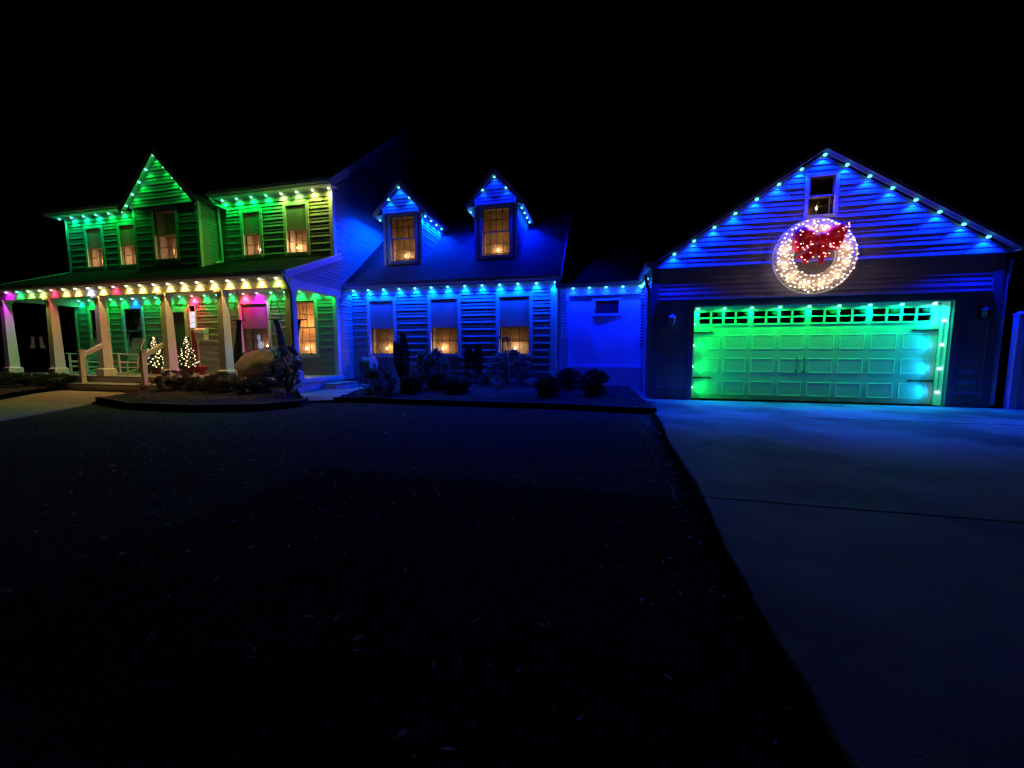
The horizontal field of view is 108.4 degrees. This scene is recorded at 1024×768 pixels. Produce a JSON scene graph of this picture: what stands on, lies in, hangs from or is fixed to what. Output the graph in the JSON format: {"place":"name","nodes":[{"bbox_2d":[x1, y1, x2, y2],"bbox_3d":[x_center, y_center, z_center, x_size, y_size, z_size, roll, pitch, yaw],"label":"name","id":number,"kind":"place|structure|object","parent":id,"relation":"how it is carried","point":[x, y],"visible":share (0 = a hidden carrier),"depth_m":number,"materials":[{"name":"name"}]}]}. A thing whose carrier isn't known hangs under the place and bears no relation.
{"place":"outdoors","nodes":[
{"label":"outdoors","id":0,"kind":"place"},
{"bbox_2d":[14,304,78,372],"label":"garden shed","id":1,"kind":"structure","parent":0,"point":[30,325],"depth_m":17.42,"materials":[{"name":"grey"}]},
{"bbox_2d":[28,335,36,348],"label":"window","id":2,"kind":"structure","parent":1,"relation":"in","point":[32,346],"depth_m":17.43,"materials":[{"name":"grey glass"}]},
{"bbox_2d":[37,335,45,348],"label":"window","id":3,"kind":"structure","parent":1,"relation":"in","point":[42,346],"depth_m":17.29,"materials":[{"name":"grey glass"}]},
{"bbox_2d":[0,128,435,393],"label":"house","id":4,"kind":"structure","parent":0,"point":[163,227],"depth_m":11.77,"materials":[{"name":"grey wood"}]},
{"bbox_2d":[65,339,98,372],"bbox_3d":[-14.479,-0.965,12.606,0.690,1.177,0.871,0,5,5],"label":"rocking chair","id":5,"kind":"object","parent":4,"relation":"on","point":[93,356],"visible":0.5,"depth_m":12.55,"materials":[{"name":"wood"}]},
{"bbox_2d":[58,212,122,219],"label":"light string","id":6,"kind":"object","parent":4,"relation":"attached to","point":[87,215],"visible":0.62,"depth_m":13.17,"materials":[{"name":"green"}]},
{"bbox_2d":[83,225,106,270],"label":"window","id":7,"kind":"structure","parent":4,"relation":"in","point":[94,245],"depth_m":13.38,"materials":[{"name":"white glass"}]},
{"bbox_2d":[87,307,112,354],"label":"window","id":8,"kind":"structure","parent":4,"relation":"in","point":[90,310],"depth_m":13.72,"materials":[{"name":"white"}]},
{"bbox_2d":[116,221,136,267],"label":"window","id":9,"kind":"structure","parent":4,"relation":"in","point":[125,234],"depth_m":13.04,"materials":[{"name":"white glass"}]},
{"bbox_2d":[112,338,144,373],"bbox_3d":[-12.906,-0.937,12.295,0.690,1.177,0.871,2,5,19],"label":"rocking chair","id":10,"kind":"object","parent":4,"relation":"on","point":[136,345],"visible":0.73,"depth_m":12.50,"materials":[{"name":"wood"}]},
{"bbox_2d":[121,305,146,355],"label":"window","id":11,"kind":"structure","parent":4,"relation":"in","point":[133,325],"depth_m":13.40,"materials":[{"name":"white glass"}]},
{"bbox_2d":[125,169,146,206],"bbox_3d":[-11.799,-6.148,11.588,1.006,1.053,0.063,1,5,13],"label":"light string","id":12,"kind":"object","parent":4,"relation":"attached to","point":[132,194],"visible":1,"depth_m":11.59,"materials":[{"name":"green"}]},
{"bbox_2d":[4,277,276,292],"bbox_3d":[-11.069,-2.807,10.596,10.396,0.056,0.063,1,5,13],"label":"light string","id":13,"kind":"object","parent":4,"relation":"attached to","point":[139,285],"visible":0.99,"depth_m":10.46,"materials":[{"name":"multicoloured"}]},
{"bbox_2d":[147,337,163,373],"bbox_3d":[-11.669,-0.935,12.081,0.688,1.216,0.672,1,5,13],"label":"potted tree","id":14,"kind":"object","parent":4,"relation":"on","point":[155,369],"visible":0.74,"depth_m":12.04,"materials":[{"name":"green plant"}]},
{"bbox_2d":[150,205,180,262],"bbox_3d":[-10.928,-4.741,11.840,1.070,1.700,0.400,1,5,13],"label":"window","id":15,"kind":"structure","parent":4,"relation":"in","point":[164,220],"depth_m":11.73,"materials":[{"name":"white glass"}]},
{"bbox_2d":[173,312,187,369],"bbox_3d":[-11.685,-1.468,12.921,0.940,2.050,0.103,1,5,13],"label":"door","id":16,"kind":"structure","parent":4,"relation":"in","point":[179,324],"depth_m":12.86,"materials":[{"name":"paint"}]},
{"bbox_2d":[178,336,199,374],"bbox_3d":[-10.402,-0.911,11.828,0.696,1.212,0.686,1,5,13],"label":"potted tree","id":17,"kind":"object","parent":4,"relation":"on","point":[183,365],"visible":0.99,"depth_m":11.77,"materials":[{"name":"green plant"}]},
{"bbox_2d":[78,291,299,301],"bbox_3d":[-10.783,-2.959,12.427,10.766,0.056,0.063,1,5,13],"label":"light string","id":18,"kind":"object","parent":4,"relation":"attached to","point":[179,296],"visible":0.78,"depth_m":12.47,"materials":[{"name":"multicoloured"}]},
{"bbox_2d":[193,328,208,339],"bbox_3d":[-10.476,-1.682,12.446,0.420,0.400,0.175,1,5,13],"label":"mailbox","id":19,"kind":"object","parent":4,"relation":"attached to","point":[201,333],"visible":1,"depth_m":12.39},
{"bbox_2d":[194,366,208,374],"bbox_3d":[-9.951,-0.440,11.849,0.360,0.270,0.351,1,5,13],"label":"red urn","id":20,"kind":"object","parent":4,"relation":"on","point":[201,370],"visible":1,"depth_m":11.77,"materials":[{"name":"red ceramic"}]},
{"bbox_2d":[231,291,245,364],"bbox_3d":[-8.407,-1.706,11.399,0.540,2.352,0.260,1,5,13],"label":"hammock chair","id":21,"kind":"object","parent":4,"relation":"hanging from","point":[238,353],"visible":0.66,"depth_m":11.37,"materials":[{"name":"fabric"}]},
{"bbox_2d":[239,208,263,258],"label":"window","id":22,"kind":"structure","parent":4,"relation":"in","point":[251,230],"depth_m":11.81,"materials":[{"name":"white glass"}]},
{"bbox_2d":[237,300,271,354],"bbox_3d":[-8.364,-1.843,12.223,1.250,1.760,0.400,1,5,13],"label":"window","id":23,"kind":"structure","parent":4,"relation":"in","point":[256,313],"depth_m":12.11,"materials":[{"name":"white glass"}]},
{"bbox_2d":[257,334,263,348],"bbox_3d":[-8.367,-1.406,12.278,0.238,0.500,0.065,1,5,13],"label":"rabbit figurine","id":24,"kind":"object","parent":4,"relation":"attached to","point":[260,345],"depth_m":12.26,"materials":[{"name":"grey plastic"}]},
{"bbox_2d":[221,188,329,201],"bbox_3d":[-7.353,-5.833,11.379,4.006,0.056,0.063,1,5,13],"label":"light string","id":25,"kind":"object","parent":4,"relation":"attached to","point":[276,193],"visible":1,"depth_m":11.33,"materials":[{"name":"green"}]},
{"bbox_2d":[267,289,285,351],"bbox_3d":[-6.986,-1.792,11.062,0.737,2.122,0.260,1,5,13],"label":"hammock chair","id":26,"kind":"object","parent":4,"relation":"hanging from","point":[281,339],"visible":0.59,"depth_m":11.02,"materials":[{"name":"fabric"}]},
{"bbox_2d":[282,200,310,256],"bbox_3d":[-6.620,-4.806,11.557,0.930,1.620,0.400,1,5,13],"label":"window","id":27,"kind":"structure","parent":4,"relation":"in","point":[296,227],"depth_m":11.44,"materials":[{"name":"white glass"}]},
{"bbox_2d":[296,290,306,334],"bbox_3d":[-6.119,-1.801,10.603,0.587,2.022,0.260,1,5,13],"label":"hammock chair","id":28,"kind":"object","parent":4,"relation":"hanging from","point":[299,321],"visible":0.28,"depth_m":10.56,"materials":[{"name":"fabric"}]},
{"bbox_2d":[296,297,319,357],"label":"window","id":29,"kind":"structure","parent":4,"relation":"in","point":[308,333],"depth_m":11.92,"materials":[{"name":"white glass"}]},
{"bbox_2d":[301,384,369,402],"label":"side path","id":30,"kind":"structure","parent":0,"point":[321,396],"depth_m":9.41,"materials":[{"name":"concrete"}]},
{"bbox_2d":[359,356,378,385],"bbox_3d":[-4.454,-0.406,11.601,0.555,0.914,0.494,1,5,13],"label":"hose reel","id":31,"kind":"object","parent":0,"point":[367,363],"visible":0.81,"depth_m":11.47,"materials":[{"name":"plastic"}]},
{"bbox_2d":[0,353,1023,767],"bbox_3d":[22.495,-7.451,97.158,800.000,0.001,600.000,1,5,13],"label":"ground","id":32,"kind":"structure","parent":0,"point":[42,737],"depth_m":1.70,"materials":[{"name":"green plant"}]},
{"bbox_2d":[0,383,64,394],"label":"flower bed","id":33,"kind":"object","parent":32,"relation":"on","point":[10,388],"visible":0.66,"depth_m":10.16,"materials":[{"name":"soil"}]},
{"bbox_2d":[0,370,25,385],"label":"mound shrub","id":34,"kind":"object","parent":33,"relation":"on","point":[4,372],"visible":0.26,"depth_m":11.16,"materials":[{"name":"green plant"}]},
{"bbox_2d":[0,371,45,385],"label":"mound shrub","id":35,"kind":"object","parent":33,"relation":"on","point":[23,380],"visible":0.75,"depth_m":10.64,"materials":[{"name":"green plant"}]},
{"bbox_2d":[30,372,79,387],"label":"mound shrub","id":36,"kind":"object","parent":33,"relation":"on","point":[50,379],"visible":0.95,"depth_m":10.51,"materials":[{"name":"green plant"}]},
{"bbox_2d":[0,390,125,420],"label":"walkway","id":37,"kind":"structure","parent":32,"relation":"on","point":[32,404],"depth_m":8.00,"materials":[{"name":"grey concrete"}]},
{"bbox_2d":[94,385,302,403],"bbox_3d":[-7.132,0.250,8.506,5.800,0.143,2.540,1,5,13],"label":"flower bed","id":38,"kind":"object","parent":32,"relation":"on","point":[185,395],"visible":0.69,"depth_m":8.26,"materials":[{"name":"soil"}]},
{"bbox_2d":[126,374,159,390],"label":"twig shrub","id":39,"kind":"object","parent":38,"relation":"on","point":[144,387],"visible":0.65,"depth_m":9.50,"materials":[{"name":"brown plant"}]},
{"bbox_2d":[153,369,192,391],"bbox_3d":[-8.652,-0.097,9.521,0.898,0.629,0.890,3,6,34],"label":"mound shrub","id":40,"kind":"object","parent":38,"relation":"on","point":[174,381],"visible":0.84,"depth_m":9.34,"materials":[{"name":"green plant"}]},
{"bbox_2d":[183,375,215,390],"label":"mound shrub","id":41,"kind":"object","parent":38,"relation":"on","point":[192,384],"visible":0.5,"depth_m":9.19,"materials":[{"name":"green plant"}]},
{"bbox_2d":[198,371,245,392],"bbox_3d":[-7.138,-0.040,9.178,1.068,0.581,1.046,-4,6,-36],"label":"mound shrub","id":42,"kind":"object","parent":38,"relation":"on","point":[225,383],"visible":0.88,"depth_m":9.00,"materials":[{"name":"green plant"}]},
{"bbox_2d":[232,376,278,393],"bbox_3d":[-6.162,0.029,8.931,0.987,0.488,0.945,-1,5,-8],"label":"mound shrub","id":43,"kind":"object","parent":38,"relation":"on","point":[257,384],"visible":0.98,"depth_m":8.76,"materials":[{"name":"green plant"}]},
{"bbox_2d":[234,346,286,376],"bbox_3d":[-7.397,-0.671,10.907,1.679,0.888,1.005,1,5,13],"label":"boulder","id":44,"kind":"object","parent":38,"relation":"on","point":[252,363],"visible":0.73,"depth_m":10.51,"materials":[{"name":"beige stone"}]},
{"bbox_2d":[266,345,304,393],"bbox_3d":[-5.322,-0.337,8.719,0.848,1.165,0.787,5,7,44],"label":"rose bush","id":45,"kind":"object","parent":38,"relation":"on","point":[295,365],"visible":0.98,"depth_m":8.59,"materials":[{"name":"green plant"}]},
{"bbox_2d":[95,397,308,411],"bbox_3d":[-6.774,0.403,7.533,4.869,0.132,1.128,0,5,3],"label":"bed edging","id":46,"kind":"object","parent":32,"relation":"on","point":[199,407],"visible":0.97,"depth_m":7.10,"materials":[{"name":"black stone"}]},
{"bbox_2d":[343,168,574,383],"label":"house wing","id":47,"kind":"structure","parent":32,"relation":"on","point":[456,253],"depth_m":11.44,"materials":[{"name":"wood"}]},
{"bbox_2d":[366,297,396,357],"bbox_3d":[-4.147,-1.815,12.021,1.040,1.900,0.400,1,5,13],"label":"window","id":48,"kind":"structure","parent":47,"relation":"in","point":[381,312],"depth_m":11.91,"materials":[{"name":"white glass"}]},
{"bbox_2d":[387,212,417,264],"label":"window","id":49,"kind":"structure","parent":47,"relation":"in","point":[402,228],"depth_m":12.10,"materials":[{"name":"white glass"}]},
{"bbox_2d":[427,295,460,357],"bbox_3d":[-2.057,-1.773,11.540,1.090,1.900,0.400,1,5,13],"label":"window","id":50,"kind":"structure","parent":47,"relation":"in","point":[443,312],"depth_m":11.42,"materials":[{"name":"clear glass"}]},
{"bbox_2d":[352,282,554,291],"bbox_3d":[-1.942,-2.932,11.153,6.566,0.056,0.063,1,5,13],"label":"light string","id":51,"kind":"object","parent":47,"relation":"attached to","point":[448,286],"visible":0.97,"depth_m":11.14,"materials":[{"name":"blue"}]},
{"bbox_2d":[479,203,512,259],"bbox_3d":[-0.398,-4.669,11.600,1.040,1.600,0.860,1,5,13],"label":"window","id":52,"kind":"structure","parent":47,"relation":"in","point":[495,221],"depth_m":11.42,"materials":[{"name":"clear glass"}]},
{"bbox_2d":[496,292,532,357],"bbox_3d":[0.097,-1.729,11.045,1.110,1.900,0.400,1,5,13],"label":"window","id":53,"kind":"structure","parent":47,"relation":"in","point":[514,311],"depth_m":10.92,"materials":[{"name":"clear glass"}]},
{"bbox_2d":[339,377,649,406],"bbox_3d":[-0.570,0.113,9.312,7.320,0.274,3.700,1,5,13],"label":"flower bed","id":54,"kind":"object","parent":32,"relation":"on","point":[500,390],"visible":0.5,"depth_m":8.37,"materials":[{"name":"soil"}]},
{"bbox_2d":[362,366,397,395],"bbox_3d":[-3.108,-0.074,8.725,0.824,0.723,0.924,-2,5,-22],"label":"broadleaf shrub","id":55,"kind":"object","parent":54,"relation":"on","point":[374,373],"visible":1,"depth_m":8.55,"materials":[{"name":"green plant"}]},
{"bbox_2d":[393,332,409,377],"bbox_3d":[-3.210,-0.764,10.719,0.504,1.485,0.306,1,5,13],"label":"columnar conifer","id":56,"kind":"object","parent":54,"relation":"on","point":[402,366],"visible":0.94,"depth_m":10.65,"materials":[{"name":"green plant"}]},
{"bbox_2d":[399,374,422,392],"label":"ball shrub","id":57,"kind":"object","parent":54,"relation":"on","point":[409,383],"visible":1,"depth_m":8.84,"materials":[{"name":"green plant"}]},
{"bbox_2d":[410,347,452,385],"bbox_3d":[-2.151,-0.437,9.783,1.134,1.088,1.116,1,5,13],"label":"broadleaf shrub","id":58,"kind":"object","parent":54,"relation":"on","point":[423,375],"visible":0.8,"depth_m":9.58,"materials":[{"name":"green plant"}]},
{"bbox_2d":[426,372,448,390],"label":"ball shrub","id":59,"kind":"object","parent":54,"relation":"on","point":[435,380],"visible":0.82,"depth_m":9.15,"materials":[{"name":"green plant"}]},
{"bbox_2d":[440,374,471,392],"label":"ball shrub","id":60,"kind":"object","parent":54,"relation":"on","point":[454,383],"visible":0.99,"depth_m":8.66,"materials":[{"name":"green plant"}]},
{"bbox_2d":[463,343,483,381],"bbox_3d":[-1.090,-0.581,10.403,0.588,1.153,0.350,1,5,13],"label":"columnar conifer","id":61,"kind":"object","parent":54,"relation":"on","point":[472,359],"visible":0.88,"depth_m":10.32,"materials":[{"name":"green plant"}]},
{"bbox_2d":[460,367,490,383],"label":"broadleaf shrub","id":62,"kind":"object","parent":54,"relation":"on","point":[485,378],"visible":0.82,"depth_m":9.99,"materials":[{"name":"green plant"}]},
{"bbox_2d":[492,336,511,381],"bbox_3d":[-0.290,-0.675,10.421,0.584,1.346,0.595,1,5,13],"label":"weeping tree","id":63,"kind":"object","parent":54,"relation":"on","point":[502,338],"visible":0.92,"depth_m":10.43,"materials":[{"name":"green plant"}]},
{"bbox_2d":[482,349,534,383],"bbox_3d":[-0.061,-0.468,9.998,1.321,1.028,1.341,1,5,13],"label":"broadleaf shrub","id":64,"kind":"object","parent":54,"relation":"on","point":[518,362],"visible":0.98,"depth_m":9.89,"materials":[{"name":"green plant"}]},
{"bbox_2d":[532,375,563,396],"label":"ball shrub","id":65,"kind":"object","parent":54,"relation":"on","point":[544,386],"visible":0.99,"depth_m":8.12,"materials":[{"name":"green plant"}]},
{"bbox_2d":[555,368,581,389],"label":"ball shrub","id":66,"kind":"object","parent":54,"relation":"on","point":[566,377],"visible":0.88,"depth_m":8.89,"materials":[{"name":"green plant"}]},
{"bbox_2d":[577,367,609,395],"bbox_3d":[1.796,-0.022,8.136,0.749,0.755,0.746,1,5,13],"label":"ball shrub","id":67,"kind":"object","parent":54,"relation":"on","point":[595,380],"visible":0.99,"depth_m":8.01,"materials":[{"name":"green plant"}]},
{"bbox_2d":[333,397,656,413],"bbox_3d":[-0.564,0.371,7.998,6.798,0.112,1.198,1,5,13],"label":"bed edging","id":68,"kind":"object","parent":32,"relation":"on","point":[651,409],"visible":0.93,"depth_m":7.46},
{"bbox_2d":[555,248,644,390],"bbox_3d":[2.692,-2.162,11.402,2.430,4.500,2.729,1,5,13],"label":"breezeway","id":69,"kind":"object","parent":32,"relation":"on","point":[603,325],"visible":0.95,"depth_m":10.43,"materials":[{"name":"plastic"}]},
{"bbox_2d":[562,293,566,338],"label":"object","id":70,"kind":"object","parent":69,"relation":"attached to","point":[564,317],"visible":1,"depth_m":10.42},
{"bbox_2d":[572,285,640,288],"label":"light string","id":71,"kind":"object","parent":69,"relation":"attached to","point":[605,286],"visible":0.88,"depth_m":10.10,"materials":[{"name":"blue"}]},
{"bbox_2d":[592,297,621,315],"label":"window","id":72,"kind":"structure","parent":69,"relation":"in","point":[603,308],"depth_m":10.34,"materials":[{"name":"plastic"}]},
{"bbox_2d":[639,287,643,347],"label":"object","id":73,"kind":"object","parent":69,"relation":"attached to","point":[641,318],"visible":0.95,"depth_m":9.96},
{"bbox_2d":[633,390,653,402],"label":"breezeway slab","id":74,"kind":"structure","parent":32,"relation":"on","point":[641,394],"depth_m":8.87,"materials":[{"name":"concrete"}]},
{"bbox_2d":[638,144,1023,407],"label":"garage","id":75,"kind":"structure","parent":32,"relation":"on","point":[913,252],"depth_m":7.73,"materials":[{"name":"white"}]},
{"bbox_2d":[668,314,675,326],"bbox_3d":[3.591,-1.431,8.304,0.180,0.290,0.196,1,5,13],"label":"wall lantern","id":76,"kind":"object","parent":75,"relation":"attached to","point":[671,320],"depth_m":8.24,"materials":[{"name":"black metal"}]},
{"bbox_2d":[691,323,695,387],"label":"light string","id":77,"kind":"object","parent":75,"relation":"attached to","point":[693,351],"visible":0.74,"depth_m":8.44,"materials":[{"name":"green"}]},
{"bbox_2d":[673,168,803,254],"bbox_3d":[4.704,-3.595,7.777,2.406,1.587,0.063,1,5,13],"label":"light string","id":78,"kind":"object","parent":75,"relation":"attached to","point":[756,199],"visible":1,"depth_m":7.75,"materials":[{"name":"blue"}]},
{"bbox_2d":[772,218,858,294],"bbox_3d":[6.122,-2.584,7.426,1.514,1.514,0.272,1,5,13],"label":"wreath","id":79,"kind":"object","parent":75,"relation":"attached to","point":[837,237],"visible":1,"depth_m":7.43,"materials":[{"name":"grey plastic"}]},
{"bbox_2d":[691,303,940,403],"bbox_3d":[6.410,-0.654,8.056,4.635,2.075,0.106,1,5,13],"label":"garage door","id":80,"kind":"structure","parent":75,"relation":"in","point":[876,353],"depth_m":8.01,"materials":[{"name":"paint"}]},
{"bbox_2d":[697,302,937,309],"bbox_3d":[6.340,-1.653,7.874,4.426,0.056,0.063,1,5,13],"label":"light string","id":81,"kind":"object","parent":75,"relation":"attached to","point":[839,305],"visible":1,"depth_m":7.81,"materials":[{"name":"green"}]},
{"bbox_2d":[803,171,840,218],"bbox_3d":[6.295,-3.826,7.620,0.580,0.880,0.400,1,5,13],"label":"window","id":82,"kind":"structure","parent":75,"relation":"in","point":[822,189],"depth_m":7.51,"materials":[{"name":"white glass"}]},
{"bbox_2d":[823,153,990,237],"bbox_3d":[7.554,-3.654,7.111,2.796,1.822,0.063,1,5,13],"label":"light string","id":83,"kind":"object","parent":75,"relation":"attached to","point":[915,199],"visible":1,"depth_m":7.08,"materials":[{"name":"blue"}]},
{"bbox_2d":[935,319,945,392],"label":"light string","id":84,"kind":"object","parent":75,"relation":"attached to","point":[941,345],"visible":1,"depth_m":7.42,"materials":[{"name":"green"}]},
{"bbox_2d":[977,306,993,320],"bbox_3d":[9.038,-1.351,7.048,0.180,0.290,0.196,1,5,13],"label":"wall lantern","id":85,"kind":"object","parent":75,"relation":"attached to","point":[984,313],"depth_m":7.02,"materials":[{"name":"black metal"}]},
{"bbox_2d":[1003,311,1023,408],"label":"fence","id":86,"kind":"object","parent":32,"relation":"on","point":[1014,392],"visible":1,"depth_m":7.06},
{"bbox_2d":[0,0,1023,352],"label":"sky","id":87,"kind":"structure","parent":0,"point":[653,119],"materials":[{"name":"black"}]},
{"bbox_2d":[650,399,1023,767],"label":"driveway","id":88,"kind":"structure","parent":0,"point":[879,552],"depth_m":2.01,"materials":[{"name":"concrete"}]}
]}

